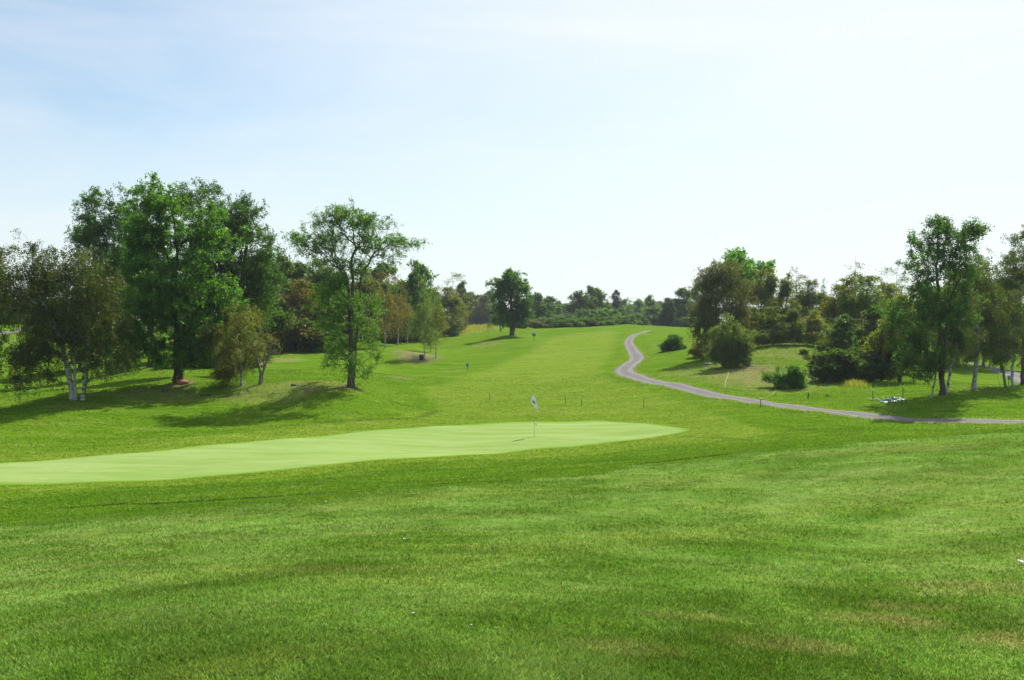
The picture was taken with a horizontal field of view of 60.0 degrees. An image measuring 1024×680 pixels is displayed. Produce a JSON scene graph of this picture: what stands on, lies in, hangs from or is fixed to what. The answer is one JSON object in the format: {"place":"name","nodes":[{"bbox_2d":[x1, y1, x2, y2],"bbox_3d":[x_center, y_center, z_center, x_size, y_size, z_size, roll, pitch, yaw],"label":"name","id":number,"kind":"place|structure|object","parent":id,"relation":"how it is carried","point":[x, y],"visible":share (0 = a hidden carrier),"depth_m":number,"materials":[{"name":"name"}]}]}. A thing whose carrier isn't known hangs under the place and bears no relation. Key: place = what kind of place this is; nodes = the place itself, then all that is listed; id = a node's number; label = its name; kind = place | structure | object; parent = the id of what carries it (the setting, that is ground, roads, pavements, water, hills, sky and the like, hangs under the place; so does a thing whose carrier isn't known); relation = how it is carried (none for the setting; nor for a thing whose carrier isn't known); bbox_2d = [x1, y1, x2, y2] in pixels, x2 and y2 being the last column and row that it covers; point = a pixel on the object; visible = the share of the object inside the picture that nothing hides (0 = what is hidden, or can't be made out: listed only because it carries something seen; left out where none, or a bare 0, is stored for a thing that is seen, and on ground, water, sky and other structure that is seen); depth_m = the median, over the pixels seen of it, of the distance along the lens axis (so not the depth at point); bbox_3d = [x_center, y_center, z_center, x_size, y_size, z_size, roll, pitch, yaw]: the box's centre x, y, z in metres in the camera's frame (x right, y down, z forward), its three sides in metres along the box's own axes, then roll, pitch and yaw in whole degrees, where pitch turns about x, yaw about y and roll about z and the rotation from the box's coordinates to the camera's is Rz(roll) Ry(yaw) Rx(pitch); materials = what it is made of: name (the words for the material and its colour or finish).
{"place":"outdoors","nodes":[
{"label":"outdoors","id":0,"kind":"place"},
{"bbox_2d":[439,323,499,333],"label":"tall grass","id":1,"kind":"structure","parent":0,"point":[474,328],"depth_m":185.96,"materials":[{"name":"yellow plant"}]},
{"bbox_2d":[0,321,1023,679],"bbox_3d":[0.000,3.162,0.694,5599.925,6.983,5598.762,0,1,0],"label":"ground","id":2,"kind":"structure","parent":0,"point":[554,355],"depth_m":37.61,"materials":[{"name":"green plant"}]},
{"bbox_2d":[0,228,143,401],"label":"birch tree","id":3,"kind":"object","parent":2,"relation":"on","point":[49,317],"visible":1,"depth_m":53.89,"materials":[{"name":"green plant"}]},
{"bbox_2d":[30,286,118,365],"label":"broadleaf tree","id":4,"kind":"object","parent":2,"relation":"on","point":[81,344],"visible":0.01,"depth_m":89.05,"materials":[{"name":"green plant"}]},
{"bbox_2d":[64,180,175,367],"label":"shade tree","id":5,"kind":"object","parent":2,"relation":"on","point":[93,231],"visible":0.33,"depth_m":80.95,"materials":[{"name":"green plant"}]},
{"bbox_2d":[110,305,144,374],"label":"birch tree","id":6,"kind":"object","parent":2,"relation":"on","point":[117,355],"visible":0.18,"depth_m":75.73,"materials":[{"name":"green plant"}]},
{"bbox_2d":[90,171,249,382],"bbox_3d":[-22.883,-4.024,60.250,9.964,14.606,8.012,0,1,0],"label":"maple tree","id":7,"kind":"object","parent":2,"relation":"on","point":[173,300],"visible":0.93,"depth_m":59.52,"materials":[{"name":"green plant"}]},
{"bbox_2d":[159,176,291,375],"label":"shade tree","id":8,"kind":"object","parent":2,"relation":"on","point":[251,273],"visible":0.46,"depth_m":71.99,"materials":[{"name":"green plant"}]},
{"bbox_2d":[191,293,272,389],"bbox_3d":[-18.610,0.073,59.424,5.611,6.805,5.199,1,2,37],"label":"birch tree","id":9,"kind":"object","parent":2,"relation":"on","point":[224,362],"visible":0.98,"depth_m":59.26,"materials":[{"name":"green plant"}]},
{"bbox_2d":[234,341,273,366],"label":"bush","id":10,"kind":"object","parent":2,"relation":"on","point":[261,356],"visible":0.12,"depth_m":85.96,"materials":[{"name":"green plant"}]},
{"bbox_2d":[242,322,283,384],"bbox_3d":[-16.841,1.053,59.896,3.136,4.607,2.355,0,1,0],"label":"tree","id":11,"kind":"object","parent":2,"relation":"on","point":[261,375],"visible":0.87,"depth_m":59.84,"materials":[{"name":"green plant"}]},
{"bbox_2d":[238,262,300,354],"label":"broadleaf tree","id":12,"kind":"object","parent":2,"relation":"on","point":[282,304],"visible":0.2,"depth_m":99.87,"materials":[{"name":"green plant"}]},
{"bbox_2d":[255,252,304,341],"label":"broadleaf tree","id":13,"kind":"object","parent":2,"relation":"on","point":[288,264],"visible":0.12,"depth_m":111.62,"materials":[{"name":"green plant"}]},
{"bbox_2d":[265,278,323,351],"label":"birch tree","id":14,"kind":"object","parent":2,"relation":"on","point":[298,298],"visible":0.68,"depth_m":103.54,"materials":[{"name":"green plant"}]},
{"bbox_2d":[284,260,314,282],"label":"broadleaf tree","id":15,"kind":"object","parent":2,"relation":"on","point":[300,271],"visible":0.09,"depth_m":117.23,"materials":[{"name":"green plant"}]},
{"bbox_2d":[279,317,341,351],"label":"bush","id":16,"kind":"object","parent":2,"relation":"on","point":[319,343],"visible":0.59,"depth_m":104.30,"materials":[{"name":"green plant"}]},
{"bbox_2d":[295,257,338,321],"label":"birch tree","id":17,"kind":"object","parent":2,"relation":"on","point":[311,278],"visible":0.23,"depth_m":114.17,"materials":[{"name":"green plant"}]},
{"bbox_2d":[303,266,368,326],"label":"broadleaf tree","id":18,"kind":"object","parent":2,"relation":"on","point":[344,318],"visible":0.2,"depth_m":114.25,"materials":[{"name":"green plant"}]},
{"bbox_2d":[319,321,368,345],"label":"bush","id":19,"kind":"object","parent":2,"relation":"on","point":[347,326],"visible":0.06,"depth_m":109.27,"materials":[{"name":"green plant"}]},
{"bbox_2d":[0,421,690,484],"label":"putting green","id":20,"kind":"object","parent":2,"relation":"on","point":[306,452],"visible":1,"depth_m":40.22,"materials":[{"name":"green plant"}]},
{"bbox_2d":[281,195,429,387],"bbox_3d":[-10.522,-2.907,58.972,8.809,13.507,6.403,-1,2,-30],"label":"elm tree","id":21,"kind":"object","parent":2,"relation":"on","point":[348,304],"visible":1,"depth_m":58.39,"materials":[{"name":"green plant"}]},
{"bbox_2d":[342,267,386,341],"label":"birch tree","id":22,"kind":"object","parent":2,"relation":"on","point":[366,288],"visible":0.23,"depth_m":121.38,"materials":[{"name":"green plant"}]},
{"bbox_2d":[363,270,405,347],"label":"birch tree","id":23,"kind":"object","parent":2,"relation":"on","point":[390,304],"visible":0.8,"depth_m":110.98,"materials":[{"name":"green plant"}]},
{"bbox_2d":[363,260,408,326],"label":"broadleaf tree","id":24,"kind":"object","parent":2,"relation":"on","point":[380,267],"visible":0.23,"depth_m":139.36,"materials":[{"name":"green plant"}]},
{"bbox_2d":[374,327,406,342],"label":"bush","id":25,"kind":"object","parent":2,"relation":"on","point":[402,338],"visible":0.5,"depth_m":130.16,"materials":[{"name":"green plant"}]},
{"bbox_2d":[378,275,414,345],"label":"birch tree","id":26,"kind":"object","parent":2,"relation":"on","point":[400,304],"visible":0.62,"depth_m":117.77,"materials":[{"name":"green plant"}]},
{"bbox_2d":[393,289,418,343],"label":"birch tree","id":27,"kind":"object","parent":2,"relation":"on","point":[410,310],"visible":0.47,"depth_m":129.87,"materials":[{"name":"green plant"}]},
{"bbox_2d":[387,258,445,341],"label":"broadleaf tree","id":28,"kind":"object","parent":2,"relation":"on","point":[419,270],"visible":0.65,"depth_m":136.86,"materials":[{"name":"green plant"}]},
{"bbox_2d":[408,278,441,359],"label":"birch tree","id":29,"kind":"object","parent":2,"relation":"on","point":[421,320],"visible":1,"depth_m":100.86,"materials":[{"name":"green plant"}]},
{"bbox_2d":[419,297,443,351],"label":"birch tree","id":30,"kind":"object","parent":2,"relation":"on","point":[428,319],"visible":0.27,"depth_m":113.15,"materials":[{"name":"green plant"}]},
{"bbox_2d":[421,286,452,357],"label":"birch tree","id":31,"kind":"object","parent":2,"relation":"on","point":[438,319],"visible":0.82,"depth_m":103.02,"materials":[{"name":"green plant"}]},
{"bbox_2d":[440,326,459,336],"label":"bush","id":32,"kind":"object","parent":2,"relation":"on","point":[451,332],"visible":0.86,"depth_m":151.04,"materials":[{"name":"green plant"}]},
{"bbox_2d":[437,286,469,332],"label":"birch tree","id":33,"kind":"object","parent":2,"relation":"on","point":[447,300],"visible":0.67,"depth_m":154.28,"materials":[{"name":"green plant"}]},
{"bbox_2d":[442,272,474,321],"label":"birch tree","id":34,"kind":"object","parent":2,"relation":"on","point":[454,292],"visible":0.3,"depth_m":162.62,"materials":[{"name":"green plant"}]},
{"bbox_2d":[455,280,474,312],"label":"broadleaf tree","id":35,"kind":"object","parent":2,"relation":"on","point":[459,286],"visible":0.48,"depth_m":199.45,"materials":[{"name":"green plant"}]},
{"bbox_2d":[458,291,485,321],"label":"broadleaf tree","id":36,"kind":"object","parent":2,"relation":"on","point":[473,302],"visible":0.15,"depth_m":298.20,"materials":[{"name":"green plant"}]},
{"bbox_2d":[462,312,493,325],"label":"bush","id":37,"kind":"object","parent":2,"relation":"on","point":[476,318],"visible":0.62,"depth_m":289.25,"materials":[{"name":"green plant"}]},
{"bbox_2d":[470,294,495,324],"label":"broadleaf tree","id":38,"kind":"object","parent":2,"relation":"on","point":[487,308],"visible":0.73,"depth_m":288.81,"materials":[{"name":"green plant"}]},
{"bbox_2d":[484,266,535,335],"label":"round tree","id":39,"kind":"object","parent":2,"relation":"on","point":[510,286],"visible":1,"depth_m":136.72,"materials":[{"name":"green plant"}]},
{"bbox_2d":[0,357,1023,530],"bbox_3d":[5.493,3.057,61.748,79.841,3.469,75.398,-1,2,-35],"label":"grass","id":40,"kind":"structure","parent":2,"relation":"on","point":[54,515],"depth_m":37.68,"materials":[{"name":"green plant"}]},
{"bbox_2d":[525,320,551,328],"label":"bush","id":41,"kind":"object","parent":2,"relation":"on","point":[538,324],"visible":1,"depth_m":194.85,"materials":[{"name":"green plant"}]},
{"bbox_2d":[528,292,558,324],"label":"broadleaf tree","id":42,"kind":"object","parent":2,"relation":"on","point":[539,309],"visible":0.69,"depth_m":212.86,"materials":[{"name":"green plant"}]},
{"bbox_2d":[536,316,565,327],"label":"bush","id":43,"kind":"object","parent":2,"relation":"on","point":[552,324],"visible":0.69,"depth_m":196.61,"materials":[{"name":"green plant"}]},
{"bbox_2d":[541,295,562,315],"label":"broadleaf tree","id":44,"kind":"object","parent":2,"relation":"on","point":[551,300],"visible":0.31,"depth_m":228.75,"materials":[{"name":"green plant"}]},
{"bbox_2d":[565,290,595,313],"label":"broadleaf tree","id":45,"kind":"object","parent":2,"relation":"on","point":[578,299],"visible":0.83,"depth_m":233.73,"materials":[{"name":"green plant"}]},
{"bbox_2d":[569,308,599,326],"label":"bush","id":46,"kind":"object","parent":2,"relation":"on","point":[588,313],"visible":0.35,"depth_m":219.63,"materials":[{"name":"green plant"}]},
{"bbox_2d":[580,317,605,326],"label":"bush","id":47,"kind":"object","parent":2,"relation":"on","point":[590,322],"visible":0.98,"depth_m":179.05,"materials":[{"name":"green plant"}]},
{"bbox_2d":[582,285,612,316],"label":"broadleaf tree","id":48,"kind":"object","parent":2,"relation":"on","point":[596,294],"visible":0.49,"depth_m":237.67,"materials":[{"name":"green plant"}]},
{"bbox_2d":[596,307,627,319],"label":"bush","id":49,"kind":"object","parent":2,"relation":"on","point":[605,312],"visible":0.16,"depth_m":227.04,"materials":[{"name":"green plant"}]},
{"bbox_2d":[611,289,622,315],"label":"spruce tree","id":50,"kind":"object","parent":2,"relation":"on","point":[615,298],"visible":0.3,"depth_m":249.43,"materials":[{"name":"green plant"}]},
{"bbox_2d":[611,314,642,324],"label":"bush","id":51,"kind":"object","parent":2,"relation":"on","point":[628,320],"visible":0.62,"depth_m":213.88,"materials":[{"name":"green plant"}]},
{"bbox_2d":[624,312,652,325],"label":"bush","id":52,"kind":"object","parent":2,"relation":"on","point":[643,319],"visible":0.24,"depth_m":218.19,"materials":[{"name":"green plant"}]},
{"bbox_2d":[633,299,651,318],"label":"broadleaf tree","id":53,"kind":"object","parent":2,"relation":"on","point":[638,303],"visible":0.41,"depth_m":273.77,"materials":[{"name":"green plant"}]},
{"bbox_2d":[641,306,661,325],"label":"broadleaf tree","id":54,"kind":"object","parent":2,"relation":"on","point":[654,313],"visible":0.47,"depth_m":234.23,"materials":[{"name":"green plant"}]},
{"bbox_2d":[643,294,662,325],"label":"broadleaf tree","id":55,"kind":"object","parent":2,"relation":"on","point":[648,301],"visible":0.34,"depth_m":289.07,"materials":[{"name":"green plant"}]},
{"bbox_2d":[654,298,681,326],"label":"spruce tree","id":56,"kind":"object","parent":2,"relation":"on","point":[665,318],"visible":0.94,"depth_m":204.07,"materials":[{"name":"green plant"}]},
{"bbox_2d":[657,332,686,351],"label":"bush","id":57,"kind":"object","parent":2,"relation":"on","point":[673,342],"visible":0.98,"depth_m":100.26,"materials":[{"name":"green plant"}]},
{"bbox_2d":[664,287,697,317],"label":"broadleaf tree","id":58,"kind":"object","parent":2,"relation":"on","point":[679,304],"visible":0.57,"depth_m":213.28,"materials":[{"name":"green plant"}]},
{"bbox_2d":[687,341,709,356],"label":"bush","id":59,"kind":"object","parent":2,"relation":"on","point":[693,352],"visible":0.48,"depth_m":91.21,"materials":[{"name":"green plant"}]},
{"bbox_2d":[684,259,759,360],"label":"willow tree","id":60,"kind":"object","parent":2,"relation":"on","point":[713,290],"visible":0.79,"depth_m":87.35,"materials":[{"name":"green plant"}]},
{"bbox_2d":[704,313,763,368],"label":"bush","id":61,"kind":"object","parent":2,"relation":"on","point":[726,346],"visible":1,"depth_m":77.85,"materials":[{"name":"green plant"}]},
{"bbox_2d":[721,246,776,327],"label":"broadleaf tree","id":62,"kind":"object","parent":2,"relation":"on","point":[738,254],"visible":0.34,"depth_m":109.77,"materials":[{"name":"green plant"}]},
{"bbox_2d":[741,306,771,347],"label":"birch tree","id":63,"kind":"object","parent":2,"relation":"on","point":[760,319],"visible":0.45,"depth_m":91.52,"materials":[{"name":"green plant"}]},
{"bbox_2d":[745,269,778,332],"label":"birch tree","id":64,"kind":"object","parent":2,"relation":"on","point":[759,284],"visible":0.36,"depth_m":103.59,"materials":[{"name":"green plant"}]},
{"bbox_2d":[754,266,783,329],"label":"birch tree","id":65,"kind":"object","parent":2,"relation":"on","point":[768,283],"visible":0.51,"depth_m":101.51,"materials":[{"name":"green plant"}]},
{"bbox_2d":[758,366,790,387],"bbox_3d":[19.400,2.831,65.188,2.595,2.104,2.171,1,1,25],"label":"bush","id":66,"kind":"object","parent":2,"relation":"on","point":[778,378],"visible":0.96,"depth_m":64.80,"materials":[{"name":"green plant"}]},
{"bbox_2d":[757,306,795,344],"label":"birch tree","id":67,"kind":"object","parent":2,"relation":"on","point":[772,317],"visible":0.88,"depth_m":92.42,"materials":[{"name":"green plant"}]},
{"bbox_2d":[770,271,800,330],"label":"birch tree","id":68,"kind":"object","parent":2,"relation":"on","point":[784,293],"visible":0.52,"depth_m":99.65,"materials":[{"name":"green plant"}]},
{"bbox_2d":[780,305,809,344],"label":"birch tree","id":69,"kind":"object","parent":2,"relation":"on","point":[796,330],"visible":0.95,"depth_m":91.59,"materials":[{"name":"green plant"}]},
{"bbox_2d":[780,363,809,389],"bbox_3d":[20.633,2.734,64.909,2.429,2.266,2.044,0,1,0],"label":"bush","id":70,"kind":"object","parent":2,"relation":"on","point":[796,379],"visible":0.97,"depth_m":64.44,"materials":[{"name":"green plant"}]},
{"bbox_2d":[788,266,811,309],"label":"birch tree","id":71,"kind":"object","parent":2,"relation":"on","point":[796,281],"visible":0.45,"depth_m":103.89,"materials":[{"name":"green plant"}]},
{"bbox_2d":[796,278,832,332],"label":"birch tree","id":72,"kind":"object","parent":2,"relation":"on","point":[811,298],"visible":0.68,"depth_m":99.44,"materials":[{"name":"green plant"}]},
{"bbox_2d":[797,309,831,344],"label":"birch tree","id":73,"kind":"object","parent":2,"relation":"on","point":[813,320],"visible":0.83,"depth_m":92.43,"materials":[{"name":"green plant"}]},
{"bbox_2d":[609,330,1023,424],"bbox_3d":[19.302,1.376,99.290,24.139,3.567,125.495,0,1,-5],"label":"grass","id":74,"kind":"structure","parent":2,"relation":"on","point":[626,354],"depth_m":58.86,"materials":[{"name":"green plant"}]},
{"bbox_2d":[802,351,848,382],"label":"bush","id":75,"kind":"object","parent":2,"relation":"on","point":[824,370],"visible":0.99,"depth_m":67.13,"materials":[{"name":"green plant"}]},
{"bbox_2d":[811,313,863,353],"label":"broadleaf tree","id":76,"kind":"object","parent":2,"relation":"on","point":[841,338],"visible":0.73,"depth_m":72.62,"materials":[{"name":"green plant"}]},
{"bbox_2d":[814,282,866,346],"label":"birch tree","id":77,"kind":"object","parent":2,"relation":"on","point":[828,308],"visible":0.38,"depth_m":83.86,"materials":[{"name":"green plant"}]},
{"bbox_2d":[835,275,863,354],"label":"birch tree","id":78,"kind":"object","parent":2,"relation":"on","point":[848,282],"visible":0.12,"depth_m":81.75,"materials":[{"name":"green plant"}]},
{"bbox_2d":[822,346,877,380],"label":"bush","id":79,"kind":"object","parent":2,"relation":"on","point":[854,365],"visible":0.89,"depth_m":67.34,"materials":[{"name":"green plant"}]},
{"bbox_2d":[842,377,868,386],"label":"tall grass","id":80,"kind":"structure","parent":2,"relation":"on","point":[856,383],"depth_m":64.24,"materials":[{"name":"yellow plant"}]},
{"bbox_2d":[842,256,875,328],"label":"birch tree","id":81,"kind":"object","parent":2,"relation":"on","point":[854,273],"visible":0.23,"depth_m":99.30,"materials":[{"name":"green plant"}]},
{"bbox_2d":[836,274,886,353],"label":"birch tree","id":82,"kind":"object","parent":2,"relation":"on","point":[864,301],"visible":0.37,"depth_m":79.59,"materials":[{"name":"green plant"}]},
{"bbox_2d":[854,304,896,360],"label":"broadleaf tree","id":83,"kind":"object","parent":2,"relation":"on","point":[870,325],"visible":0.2,"depth_m":75.73,"materials":[{"name":"green plant"}]},
{"bbox_2d":[855,351,901,381],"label":"bush","id":84,"kind":"object","parent":2,"relation":"on","point":[877,362],"visible":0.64,"depth_m":68.49,"materials":[{"name":"green plant"}]},
{"bbox_2d":[852,283,913,334],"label":"birch tree","id":85,"kind":"object","parent":2,"relation":"on","point":[888,289],"visible":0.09,"depth_m":85.34,"materials":[{"name":"green plant"}]},
{"bbox_2d":[858,292,929,381],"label":"broadleaf tree","id":86,"kind":"object","parent":2,"relation":"on","point":[879,339],"visible":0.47,"depth_m":68.59,"materials":[{"name":"green plant"}]},
{"bbox_2d":[884,265,913,298],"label":"birch tree","id":87,"kind":"object","parent":2,"relation":"on","point":[901,286],"visible":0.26,"depth_m":95.67,"materials":[{"name":"green plant"}]},
{"bbox_2d":[873,213,994,395],"bbox_3d":[26.375,-2.091,55.779,6.778,11.804,5.874,1,2,44],"label":"poplar tree","id":88,"kind":"object","parent":2,"relation":"on","point":[931,295],"visible":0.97,"depth_m":55.17,"materials":[{"name":"green plant"}]},
{"bbox_2d":[908,340,959,397],"bbox_3d":[26.006,1.861,54.694,2.765,4.123,2.414,-1,2,-34],"label":"birch tree","id":89,"kind":"object","parent":2,"relation":"on","point":[928,368],"visible":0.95,"depth_m":54.60,"materials":[{"name":"green plant"}]},
{"bbox_2d":[906,280,964,354],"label":"broadleaf tree","id":90,"kind":"object","parent":2,"relation":"on","point":[915,291],"visible":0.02,"depth_m":95.04,"materials":[{"name":"green plant"}]},
{"bbox_2d":[927,277,985,366],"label":"birch tree","id":91,"kind":"object","parent":2,"relation":"on","point":[960,353],"visible":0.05,"depth_m":91.95,"materials":[{"name":"green plant"}]},
{"bbox_2d":[942,278,990,393],"bbox_3d":[28.620,-0.165,56.406,3.247,7.915,2.773,0,1,0],"label":"birch tree","id":92,"kind":"object","parent":2,"relation":"on","point":[961,346],"visible":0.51,"depth_m":56.08,"materials":[{"name":"green plant"}]},
{"bbox_2d":[942,247,1023,389],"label":"birch tree","id":93,"kind":"object","parent":2,"relation":"on","point":[990,315],"visible":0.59,"depth_m":59.58,"materials":[{"name":"green plant"}]},
{"bbox_2d":[966,261,1021,365],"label":"birch tree","id":94,"kind":"object","parent":2,"relation":"on","point":[981,269],"visible":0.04,"depth_m":97.63,"materials":[{"name":"green plant"}]},
{"bbox_2d":[979,270,1023,387],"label":"birch tree","id":95,"kind":"object","parent":2,"relation":"on","point":[1010,283],"visible":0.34,"depth_m":63.06,"materials":[{"name":"green plant"}]},
{"bbox_2d":[990,230,1023,386],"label":"birch tree","id":96,"kind":"object","parent":2,"relation":"on","point":[1014,260],"visible":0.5,"depth_m":64.29,"materials":[{"name":"green plant"}]},
{"bbox_2d":[996,224,1023,384],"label":"shade tree","id":97,"kind":"object","parent":2,"relation":"on","point":[1012,253],"visible":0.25,"depth_m":71.60,"materials":[{"name":"green plant"}]},
{"bbox_2d":[0,0,1023,320],"label":"sky","id":98,"kind":"structure","parent":0,"point":[623,146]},
{"bbox_2d":[740,342,816,360],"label":"tall grass","id":99,"kind":"structure","parent":0,"point":[781,345],"depth_m":88.46,"materials":[{"name":"green plant"}]},
{"bbox_2d":[613,330,1023,423],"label":"path","id":100,"kind":"structure","parent":0,"point":[625,369],"depth_m":60.64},
{"bbox_2d":[801,379,932,399],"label":"tall grass","id":101,"kind":"structure","parent":0,"point":[834,391],"depth_m":62.51,"materials":[{"name":"green plant"}]},
{"bbox_2d":[961,362,1020,382],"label":"path","id":102,"kind":"structure","parent":0,"point":[1016,378],"depth_m":92.09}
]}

